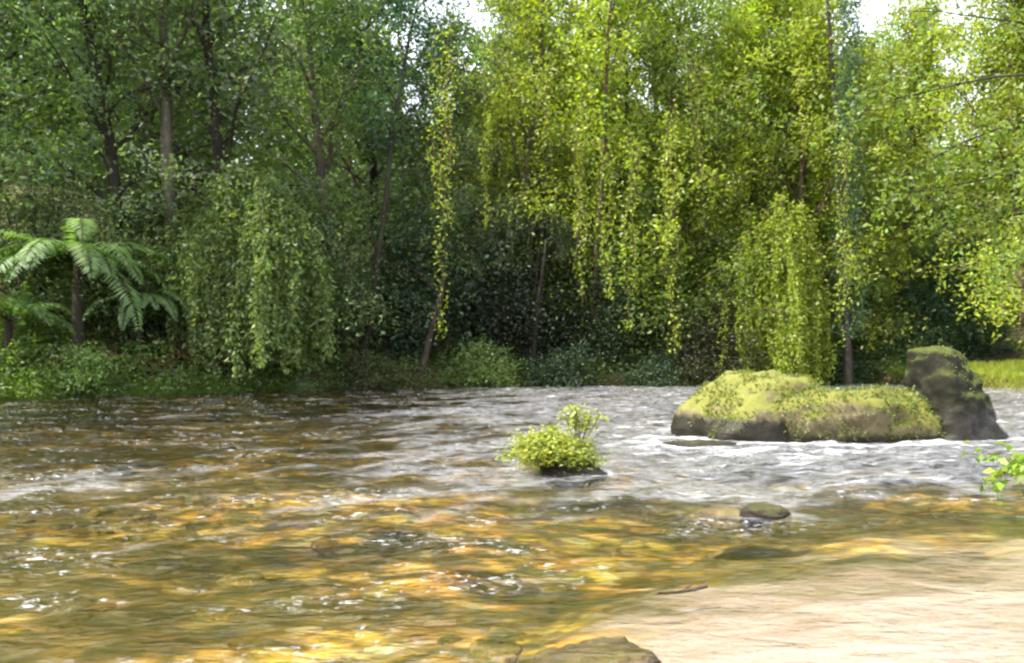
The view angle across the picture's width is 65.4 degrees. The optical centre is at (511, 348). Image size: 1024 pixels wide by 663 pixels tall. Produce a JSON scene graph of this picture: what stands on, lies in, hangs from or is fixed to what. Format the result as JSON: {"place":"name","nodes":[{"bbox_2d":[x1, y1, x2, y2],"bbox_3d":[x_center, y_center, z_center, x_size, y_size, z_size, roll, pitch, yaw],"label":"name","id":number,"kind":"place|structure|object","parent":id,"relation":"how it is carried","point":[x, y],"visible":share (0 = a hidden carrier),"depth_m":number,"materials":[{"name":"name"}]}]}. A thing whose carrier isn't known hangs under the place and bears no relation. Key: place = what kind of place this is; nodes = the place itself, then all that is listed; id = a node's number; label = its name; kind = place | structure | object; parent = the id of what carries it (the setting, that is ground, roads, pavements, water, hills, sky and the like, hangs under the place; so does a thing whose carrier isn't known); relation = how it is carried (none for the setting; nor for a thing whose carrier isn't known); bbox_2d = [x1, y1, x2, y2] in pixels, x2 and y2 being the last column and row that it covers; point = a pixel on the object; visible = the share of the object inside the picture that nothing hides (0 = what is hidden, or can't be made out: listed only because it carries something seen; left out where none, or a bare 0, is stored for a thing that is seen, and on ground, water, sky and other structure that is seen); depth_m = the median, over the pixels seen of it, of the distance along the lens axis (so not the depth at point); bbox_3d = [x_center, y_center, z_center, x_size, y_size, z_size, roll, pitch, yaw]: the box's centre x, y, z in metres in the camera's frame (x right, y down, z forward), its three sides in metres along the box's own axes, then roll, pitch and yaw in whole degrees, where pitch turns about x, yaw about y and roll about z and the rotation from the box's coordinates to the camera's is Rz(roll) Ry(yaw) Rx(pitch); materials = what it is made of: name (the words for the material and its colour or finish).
{"place":"outdoors","nodes":[
{"label":"outdoors","id":0,"kind":"place"},
{"bbox_2d":[0,220,1023,662],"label":"river bed","id":1,"kind":"object","parent":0,"point":[846,642],"visible":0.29,"depth_m":5.82,"materials":[{"name":"sand"}]},
{"bbox_2d":[17,335,71,357],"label":"fern","id":2,"kind":"object","parent":1,"relation":"on","point":[47,345],"visible":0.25,"depth_m":20.38,"materials":[{"name":"green plant"}]},
{"bbox_2d":[0,291,93,372],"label":"tree fern","id":3,"kind":"object","parent":1,"relation":"on","point":[24,308],"visible":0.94,"depth_m":20.02,"materials":[{"name":"green plant"}]},
{"bbox_2d":[0,0,104,213],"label":"forest tree","id":4,"kind":"object","parent":1,"relation":"on","point":[28,98],"visible":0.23,"depth_m":26.41,"materials":[{"name":"green plant"}]},
{"bbox_2d":[0,0,131,202],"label":"forest tree","id":5,"kind":"object","parent":1,"relation":"on","point":[16,166],"visible":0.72,"depth_m":21.34,"materials":[{"name":"green plant"}]},
{"bbox_2d":[0,0,151,218],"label":"forest tree","id":6,"kind":"object","parent":1,"relation":"on","point":[12,87],"visible":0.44,"depth_m":23.94,"materials":[{"name":"green plant"}]},
{"bbox_2d":[20,335,150,402],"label":"shrub","id":7,"kind":"object","parent":1,"relation":"on","point":[84,357],"visible":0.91,"depth_m":19.76,"materials":[{"name":"green plant"}]},
{"bbox_2d":[0,218,185,357],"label":"tree fern","id":8,"kind":"object","parent":1,"relation":"on","point":[25,254],"visible":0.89,"depth_m":20.11,"materials":[{"name":"green plant"}]},
{"bbox_2d":[2,181,193,348],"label":"shrub","id":9,"kind":"object","parent":1,"relation":"on","point":[94,286],"visible":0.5,"depth_m":21.67,"materials":[{"name":"green plant"}]},
{"bbox_2d":[79,284,194,341],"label":"tree fern","id":10,"kind":"object","parent":1,"relation":"on","point":[152,297],"visible":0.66,"depth_m":21.19,"materials":[{"name":"green plant"}]},
{"bbox_2d":[86,278,199,352],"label":"shrub","id":11,"kind":"object","parent":1,"relation":"on","point":[160,326],"visible":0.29,"depth_m":22.06,"materials":[{"name":"green plant"}]},
{"bbox_2d":[0,0,288,326],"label":"forest tree","id":12,"kind":"object","parent":1,"relation":"on","point":[100,94],"visible":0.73,"depth_m":22.27,"materials":[{"name":"green plant"}]},
{"bbox_2d":[39,323,254,377],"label":"shrub","id":13,"kind":"object","parent":1,"relation":"on","point":[112,354],"visible":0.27,"depth_m":21.42,"materials":[{"name":"green plant"}]},
{"bbox_2d":[0,368,302,427],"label":"grass","id":14,"kind":"structure","parent":1,"relation":"on","point":[133,394],"depth_m":20.69,"materials":[{"name":"green plant"}]},
{"bbox_2d":[34,0,268,323],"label":"forked tree","id":15,"kind":"object","parent":1,"relation":"on","point":[167,133],"visible":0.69,"depth_m":22.67,"materials":[{"name":"green plant"}]},
{"bbox_2d":[0,288,313,389],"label":"undergrowth","id":16,"kind":"object","parent":1,"relation":"on","point":[19,333],"visible":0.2,"depth_m":21.14,"materials":[{"name":"green plant"}]},
{"bbox_2d":[22,0,296,279],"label":"forest tree","id":17,"kind":"object","parent":1,"relation":"on","point":[118,116],"visible":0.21,"depth_m":26.26,"materials":[{"name":"green plant"}]},
{"bbox_2d":[37,124,310,313],"bbox_3d":[-10.043,-3.773,25.083,8.246,7.306,9.083,0,0,32],"label":"shrub","id":18,"kind":"object","parent":1,"relation":"on","point":[160,186],"visible":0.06,"depth_m":23.90,"materials":[{"name":"green plant"}]},
{"bbox_2d":[38,0,358,261],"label":"forest tree","id":19,"kind":"object","parent":1,"relation":"on","point":[215,128],"visible":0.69,"depth_m":22.55,"materials":[{"name":"green plant"}]},
{"bbox_2d":[96,0,300,242],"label":"forest tree","id":20,"kind":"object","parent":1,"relation":"on","point":[256,114],"visible":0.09,"depth_m":27.50,"materials":[{"name":"green plant"}]},
{"bbox_2d":[191,606,237,623],"bbox_3d":[-1.738,1.589,4.719,0.308,0.102,0.446,0,0,-45],"label":"bed stone","id":21,"kind":"object","parent":1,"relation":"on","point":[207,614],"visible":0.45,"depth_m":4.66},
{"bbox_2d":[141,155,338,381],"bbox_3d":[-7.651,-2.195,22.975,5.547,6.534,4.239,0,0,0],"label":"creeper draped shrub","id":22,"kind":"object","parent":1,"relation":"on","point":[249,249],"visible":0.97,"depth_m":21.93,"materials":[{"name":"green plant"}]},
{"bbox_2d":[216,572,263,587],"bbox_3d":[-1.826,1.574,5.354,0.457,0.131,0.340,0,0,68],"label":"bed stone","id":23,"kind":"object","parent":1,"relation":"on","point":[223,580],"visible":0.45,"depth_m":5.30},
{"bbox_2d":[273,372,348,419],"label":"shrub","id":24,"kind":"object","parent":1,"relation":"on","point":[304,385],"visible":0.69,"depth_m":22.42,"materials":[{"name":"green plant"}]},
{"bbox_2d":[188,0,439,295],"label":"forest tree","id":25,"kind":"object","parent":1,"relation":"on","point":[317,107],"visible":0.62,"depth_m":25.31,"materials":[{"name":"green plant"}]},
{"bbox_2d":[213,183,427,367],"bbox_3d":[-5.743,-2.078,24.693,7.226,6.276,7.530,0,0,-24],"label":"shrub","id":26,"kind":"object","parent":1,"relation":"on","point":[344,311],"visible":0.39,"depth_m":24.23,"materials":[{"name":"green plant"}]},
{"bbox_2d":[280,0,409,353],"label":"slender tree","id":27,"kind":"object","parent":1,"relation":"on","point":[351,168],"visible":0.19,"depth_m":28.05,"materials":[{"name":"green plant"}]},
{"bbox_2d":[317,348,409,403],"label":"shrub","id":28,"kind":"object","parent":1,"relation":"on","point":[363,383],"visible":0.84,"depth_m":23.87,"materials":[{"name":"green plant"}]},
{"bbox_2d":[265,0,490,325],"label":"forest tree","id":29,"kind":"object","parent":1,"relation":"on","point":[374,171],"visible":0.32,"depth_m":29.43,"materials":[{"name":"green plant"}]},
{"bbox_2d":[293,0,469,368],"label":"slender tree","id":30,"kind":"object","parent":1,"relation":"on","point":[413,28],"visible":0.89,"depth_m":25.09,"materials":[{"name":"green plant"}]},
{"bbox_2d":[421,20,463,338],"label":"hanging vine","id":31,"kind":"object","parent":30,"relation":"hanging from","point":[433,169],"visible":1,"depth_m":23.61,"materials":[{"name":"green plant"}]},
{"bbox_2d":[369,353,458,412],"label":"shrub","id":32,"kind":"object","parent":1,"relation":"on","point":[419,385],"visible":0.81,"depth_m":24.13,"materials":[{"name":"green plant"}]},
{"bbox_2d":[324,0,515,360],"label":"forest tree","id":33,"kind":"object","parent":1,"relation":"on","point":[457,117],"visible":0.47,"depth_m":28.77,"materials":[{"name":"green plant"}]},
{"bbox_2d":[381,183,493,382],"bbox_3d":[-2.257,-1.863,25.766,3.308,6.912,3.405,0,0,35],"label":"leaning tree","id":34,"kind":"object","parent":1,"relation":"on","point":[425,354],"visible":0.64,"depth_m":25.42,"materials":[{"name":"green plant"}]},
{"bbox_2d":[0,322,952,402],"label":"undergrowth","id":35,"kind":"object","parent":1,"relation":"on","point":[599,379],"visible":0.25,"depth_m":23.75,"materials":[{"name":"green plant"}]},
{"bbox_2d":[436,328,526,404],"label":"shrub","id":36,"kind":"object","parent":1,"relation":"on","point":[491,377],"visible":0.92,"depth_m":24.84,"materials":[{"name":"green plant"}]},
{"bbox_2d":[382,150,598,363],"bbox_3d":[-0.772,-3.114,29.925,9.583,7.987,9.197,0,0,-44],"label":"shrub","id":37,"kind":"object","parent":1,"relation":"on","point":[475,217],"visible":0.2,"depth_m":27.83,"materials":[{"name":"green plant"}]},
{"bbox_2d":[464,635,522,662],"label":"bed stone","id":38,"kind":"object","parent":1,"relation":"on","point":[489,653],"visible":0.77,"depth_m":3.88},
{"bbox_2d":[442,227,607,366],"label":"shrub","id":39,"kind":"object","parent":1,"relation":"on","point":[514,294],"visible":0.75,"depth_m":26.53,"materials":[{"name":"green plant"}]},
{"bbox_2d":[450,190,615,373],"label":"arching shrub","id":40,"kind":"object","parent":1,"relation":"on","point":[526,232],"visible":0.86,"depth_m":26.21,"materials":[{"name":"green plant"}]},
{"bbox_2d":[438,0,637,347],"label":"forest tree","id":41,"kind":"object","parent":1,"relation":"on","point":[529,33],"visible":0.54,"depth_m":27.66,"materials":[{"name":"green plant"}]},
{"bbox_2d":[510,336,611,402],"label":"shrub","id":42,"kind":"object","parent":1,"relation":"on","point":[551,365],"visible":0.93,"depth_m":25.23,"materials":[{"name":"green plant"}]},
{"bbox_2d":[458,169,691,356],"bbox_3d":[1.987,-3.027,29.507,9.419,7.577,8.551,0,0,-4],"label":"shrub","id":43,"kind":"object","parent":1,"relation":"on","point":[589,265],"visible":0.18,"depth_m":28.03,"materials":[{"name":"green plant"}]},
{"bbox_2d":[529,636,661,662],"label":"flat rock","id":44,"kind":"object","parent":1,"relation":"on","point":[590,648],"visible":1,"depth_m":3.19,"materials":[{"name":"stone"}]},
{"bbox_2d":[537,0,669,369],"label":"slender tree","id":45,"kind":"object","parent":1,"relation":"on","point":[622,44],"visible":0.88,"depth_m":25.34,"materials":[{"name":"green plant"}]},
{"bbox_2d":[568,78,590,298],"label":"hanging vine","id":46,"kind":"object","parent":45,"relation":"hanging from","point":[577,109],"visible":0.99,"depth_m":24.45,"materials":[{"name":"green plant"}]},
{"bbox_2d":[589,150,619,299],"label":"hanging vine","id":47,"kind":"object","parent":45,"relation":"hanging from","point":[608,222],"visible":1,"depth_m":24.38,"materials":[{"name":"green plant"}]},
{"bbox_2d":[540,246,695,378],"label":"shrub","id":48,"kind":"object","parent":1,"relation":"on","point":[616,340],"visible":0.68,"depth_m":26.64,"materials":[{"name":"green plant"}]},
{"bbox_2d":[475,0,783,356],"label":"forest tree","id":49,"kind":"object","parent":1,"relation":"on","point":[611,79],"visible":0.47,"depth_m":27.04,"materials":[{"name":"green plant"}]},
{"bbox_2d":[477,110,495,229],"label":"hanging vine","id":50,"kind":"object","parent":49,"relation":"hanging from","point":[488,117],"visible":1,"depth_m":24.40,"materials":[{"name":"green plant"}]},
{"bbox_2d":[522,38,566,195],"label":"hanging vine","id":51,"kind":"object","parent":49,"relation":"hanging from","point":[538,95],"visible":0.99,"depth_m":24.81,"materials":[{"name":"green plant"}]},
{"bbox_2d":[617,136,648,331],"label":"hanging vine","id":52,"kind":"object","parent":49,"relation":"hanging from","point":[629,203],"visible":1,"depth_m":24.31,"materials":[{"name":"green plant"}]},
{"bbox_2d":[657,104,685,353],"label":"hanging vine","id":53,"kind":"object","parent":49,"relation":"hanging from","point":[664,155],"visible":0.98,"depth_m":24.21,"materials":[{"name":"green plant"}]},
{"bbox_2d":[541,196,750,369],"bbox_3d":[4.974,-2.166,27.773,7.883,6.846,8.214,0,0,10],"label":"shrub","id":54,"kind":"object","parent":1,"relation":"on","point":[661,307],"visible":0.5,"depth_m":26.74,"materials":[{"name":"green plant"}]},
{"bbox_2d":[605,345,693,402],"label":"shrub","id":55,"kind":"object","parent":1,"relation":"on","point":[652,375],"visible":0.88,"depth_m":25.52,"materials":[{"name":"green plant"}]},
{"bbox_2d":[557,0,845,359],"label":"sunlit tree","id":56,"kind":"object","parent":1,"relation":"on","point":[671,74],"visible":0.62,"depth_m":26.89,"materials":[{"name":"green plant"}]},
{"bbox_2d":[672,53,721,234],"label":"hanging vine","id":57,"kind":"object","parent":56,"relation":"hanging from","point":[697,89],"visible":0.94,"depth_m":25.29,"materials":[{"name":"green plant"}]},
{"bbox_2d":[642,279,773,400],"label":"shrub","id":58,"kind":"object","parent":1,"relation":"on","point":[709,364],"visible":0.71,"depth_m":25.66,"materials":[{"name":"green plant"}]},
{"bbox_2d":[601,0,852,356],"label":"forest tree","id":59,"kind":"object","parent":1,"relation":"on","point":[753,26],"visible":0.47,"depth_m":27.16,"materials":[{"name":"green plant"}]},
{"bbox_2d":[616,187,852,370],"bbox_3d":[7.621,-2.279,28.300,8.746,7.036,7.940,0,0,-8],"label":"shrub","id":60,"kind":"object","parent":1,"relation":"on","point":[702,299],"visible":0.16,"depth_m":27.26,"materials":[{"name":"green plant"}]},
{"bbox_2d":[670,366,833,477],"bbox_3d":[3.505,1.031,11.301,2.492,1.578,2.041,0,0,0],"label":"boulder","id":61,"kind":"object","parent":1,"relation":"on","point":[735,405],"visible":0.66,"depth_m":10.62,"materials":[{"name":"stone"}]},
{"bbox_2d":[714,187,841,388],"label":"weeping shrub","id":62,"kind":"object","parent":1,"relation":"on","point":[786,355],"visible":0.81,"depth_m":25.16,"materials":[{"name":"green plant"}]},
{"bbox_2d":[678,0,926,369],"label":"sunlit tree","id":63,"kind":"object","parent":1,"relation":"on","point":[805,75],"visible":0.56,"depth_m":26.70,"materials":[{"name":"green plant"}]},
{"bbox_2d":[830,137,861,346],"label":"hanging vine","id":64,"kind":"object","parent":63,"relation":"hanging from","point":[846,168],"visible":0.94,"depth_m":24.49,"materials":[{"name":"green plant"}]},
{"bbox_2d":[820,0,878,387],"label":"creeper clad tree","id":65,"kind":"object","parent":1,"relation":"on","point":[847,319],"visible":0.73,"depth_m":25.47,"materials":[{"name":"green plant"}]},
{"bbox_2d":[805,336,903,390],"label":"shrub","id":66,"kind":"object","parent":1,"relation":"on","point":[839,378],"visible":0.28,"depth_m":27.28,"materials":[{"name":"green plant"}]},
{"bbox_2d":[807,212,948,368],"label":"shrub","id":67,"kind":"object","parent":1,"relation":"on","point":[876,310],"visible":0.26,"depth_m":28.43,"materials":[{"name":"green plant"}]},
{"bbox_2d":[839,308,955,368],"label":"shrub","id":68,"kind":"object","parent":1,"relation":"on","point":[890,348],"visible":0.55,"depth_m":28.18,"materials":[{"name":"green plant"}]},
{"bbox_2d":[807,0,1023,303],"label":"overhanging tree","id":69,"kind":"object","parent":1,"relation":"on","point":[1008,173],"visible":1,"depth_m":16.36,"materials":[{"name":"green plant"}]},
{"bbox_2d":[842,284,991,358],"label":"shrub","id":70,"kind":"object","parent":1,"relation":"on","point":[954,332],"visible":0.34,"depth_m":28.58,"materials":[{"name":"green plant"}]},
{"bbox_2d":[862,232,1009,361],"bbox_3d":[15.568,-1.480,29.737,5.144,5.650,4.968,0,0,22],"label":"tree","id":71,"kind":"object","parent":1,"relation":"on","point":[931,287],"visible":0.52,"depth_m":29.11,"materials":[{"name":"green plant"}]},
{"bbox_2d":[860,0,1023,304],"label":"forest tree","id":72,"kind":"object","parent":1,"relation":"on","point":[982,88],"visible":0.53,"depth_m":26.14,"materials":[{"name":"green plant"}]},
{"bbox_2d":[867,0,1023,360],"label":"sunlit tree","id":73,"kind":"object","parent":1,"relation":"on","point":[1019,224],"visible":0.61,"depth_m":25.70,"materials":[{"name":"green plant"}]},
{"bbox_2d":[895,343,1010,480],"bbox_3d":[5.997,0.804,10.905,1.369,1.783,1.216,0,0,-24],"label":"upright stone","id":74,"kind":"object","parent":1,"relation":"on","point":[947,382],"visible":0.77,"depth_m":10.45,"materials":[{"name":"grey stone"}]},
{"bbox_2d":[962,440,1023,500],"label":"leafy sprig","id":75,"kind":"object","parent":1,"relation":"on","point":[1015,468],"visible":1,"depth_m":6.77,"materials":[{"name":"green plant"}]},
{"bbox_2d":[0,383,1023,662],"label":"river water","id":76,"kind":"structure","parent":0,"point":[458,445],"depth_m":6.44,"materials":[{"name":"liquid"}]},
{"bbox_2d":[537,456,608,488],"bbox_3d":[0.584,1.194,7.770,0.695,0.321,0.580,0,0,0],"label":"islet rock","id":77,"kind":"object","parent":76,"relation":"on","point":[555,472],"visible":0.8,"depth_m":7.56,"materials":[{"name":"stone"}]},
{"bbox_2d":[493,403,609,472],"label":"leafy tuft","id":78,"kind":"object","parent":77,"relation":"on","point":[547,447],"visible":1,"depth_m":7.64,"materials":[{"name":"green plant"}]},
{"bbox_2d":[653,439,753,460],"bbox_3d":[2.405,1.262,10.002,1.258,0.246,0.777,0,0,0],"label":"foam","id":79,"kind":"object","parent":76,"relation":"on","point":[695,444],"visible":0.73,"depth_m":9.74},
{"bbox_2d":[685,506,772,529],"bbox_3d":[1.612,1.249,5.910,0.633,0.152,0.453,0,0,0],"label":"foam","id":80,"kind":"object","parent":76,"relation":"on","point":[728,512],"visible":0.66,"depth_m":5.77,"materials":[{"name":"stone"}]},
{"bbox_2d":[739,503,790,519],"bbox_3d":[1.822,1.174,5.745,0.338,0.109,0.289,0,0,34],"label":"rock","id":81,"kind":"object","parent":76,"relation":"on","point":[759,511],"visible":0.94,"depth_m":5.67,"materials":[{"name":"grey stone"}]},
{"bbox_2d":[772,382,945,468],"bbox_3d":[4.482,1.033,10.873,2.880,1.232,1.524,0,0,0],"label":"ledge rock","id":82,"kind":"object","parent":76,"relation":"in","point":[877,414],"visible":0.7,"depth_m":10.33,"materials":[{"name":"stone"}]},
{"bbox_2d":[1,143,1023,359],"bbox_3d":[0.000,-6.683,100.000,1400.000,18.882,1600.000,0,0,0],"label":"ground","id":83,"kind":"structure","parent":0,"point":[974,237],"depth_m":37.18,"materials":[{"name":"plant"}]},
{"bbox_2d":[0,113,157,320],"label":"shrub","id":84,"kind":"object","parent":83,"relation":"on","point":[29,208],"visible":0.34,"depth_m":22.44,"materials":[{"name":"green plant"}]},
{"bbox_2d":[62,2,272,260],"bbox_3d":[-13.187,-11.390,31.320,9.898,18.396,8.261,0,0,31],"label":"forest tree","id":85,"kind":"object","parent":83,"relation":"on","point":[139,132],"visible":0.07,"depth_m":29.78,"materials":[{"name":"green plant"}]},
{"bbox_2d":[234,0,409,231],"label":"forest tree","id":86,"kind":"object","parent":83,"relation":"on","point":[302,129],"visible":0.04,"depth_m":34.55,"materials":[{"name":"green plant"}]},
{"bbox_2d":[331,174,540,368],"bbox_3d":[-2.991,-2.492,26.977,8.410,6.765,7.635,0,0,32],"label":"shrub","id":87,"kind":"object","parent":83,"relation":"on","point":[404,344],"visible":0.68,"depth_m":26.06,"materials":[{"name":"green plant"}]},
{"bbox_2d":[380,0,600,335],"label":"forest tree","id":88,"kind":"object","parent":83,"relation":"on","point":[499,34],"visible":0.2,"depth_m":31.64,"materials":[{"name":"green plant"}]},
{"bbox_2d":[0,0,1023,305],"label":"distant wood","id":89,"kind":"object","parent":83,"relation":"on","point":[42,130],"visible":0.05,"depth_m":42.97,"materials":[{"name":"green plant"}]},
{"bbox_2d":[450,23,619,278],"bbox_3d":[1.005,-7.849,37.179,8.724,15.134,9.151,0,0,-44],"label":"forest tree","id":90,"kind":"object","parent":83,"relation":"on","point":[509,133],"visible":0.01,"depth_m":37.14,"materials":[{"name":"green plant"}]},
{"bbox_2d":[418,0,668,344],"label":"forest tree","id":91,"kind":"object","parent":83,"relation":"on","point":[504,141],"visible":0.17,"depth_m":31.95,"materials":[{"name":"green plant"}]},
{"bbox_2d":[537,0,767,308],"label":"forest tree","id":92,"kind":"object","parent":83,"relation":"on","point":[651,98],"visible":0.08,"depth_m":33.93,"materials":[{"name":"green plant"}]},
{"bbox_2d":[663,1,834,309],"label":"forest tree","id":93,"kind":"object","parent":83,"relation":"on","point":[739,172],"visible":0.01,"depth_m":33.65,"materials":[{"name":"green plant"}]},
{"bbox_2d":[610,0,901,348],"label":"forest tree","id":94,"kind":"object","parent":83,"relation":"on","point":[784,163],"visible":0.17,"depth_m":28.27,"materials":[{"name":"green plant"}]},
{"bbox_2d":[674,0,962,357],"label":"forest tree","id":95,"kind":"object","parent":83,"relation":"on","point":[897,246],"visible":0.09,"depth_m":29.76,"materials":[{"name":"green plant"}]},
{"bbox_2d":[729,44,915,283],"bbox_3d":[12.648,-6.586,34.858,8.499,14.327,8.650,0,0,13],"label":"forest tree","id":96,"kind":"object","parent":83,"relation":"on","point":[828,174],"visible":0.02,"depth_m":33.55,"materials":[{"name":"green plant"}]},
{"bbox_2d":[780,17,968,299],"bbox_3d":[16.660,-7.467,36.323,9.470,15.965,9.638,0,0,-21],"label":"sunlit tree","id":97,"kind":"object","parent":83,"relation":"on","point":[889,43],"visible":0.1,"depth_m":35.44,"materials":[{"name":"green plant"}]},
{"bbox_2d":[777,0,1016,361],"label":"sunlit tree","id":98,"kind":"object","parent":83,"relation":"on","point":[928,60],"visible":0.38,"depth_m":29.48,"materials":[{"name":"green plant"}]},
{"bbox_2d":[905,267,1022,361],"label":"shrub","id":99,"kind":"object","parent":83,"relation":"on","point":[975,339],"visible":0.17,"depth_m":30.28,"materials":[{"name":"green plant"}]},
{"bbox_2d":[915,2,1023,344],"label":"forest tree","id":100,"kind":"object","parent":83,"relation":"on","point":[942,295],"visible":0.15,"depth_m":28.39,"materials":[{"name":"green plant"}]},
{"bbox_2d":[955,234,1023,353],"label":"tree","id":101,"kind":"object","parent":83,"relation":"on","point":[1015,323],"visible":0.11,"depth_m":30.95,"materials":[{"name":"green plant"}]},
{"bbox_2d":[43,0,1013,200],"label":"sky","id":102,"kind":"structure","parent":0,"point":[870,9],"materials":[{"name":"white"}]},
{"bbox_2d":[855,357,1023,404],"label":"grass","id":103,"kind":"structure","parent":0,"point":[1010,370],"depth_m":24.84,"materials":[{"name":"green plant"}]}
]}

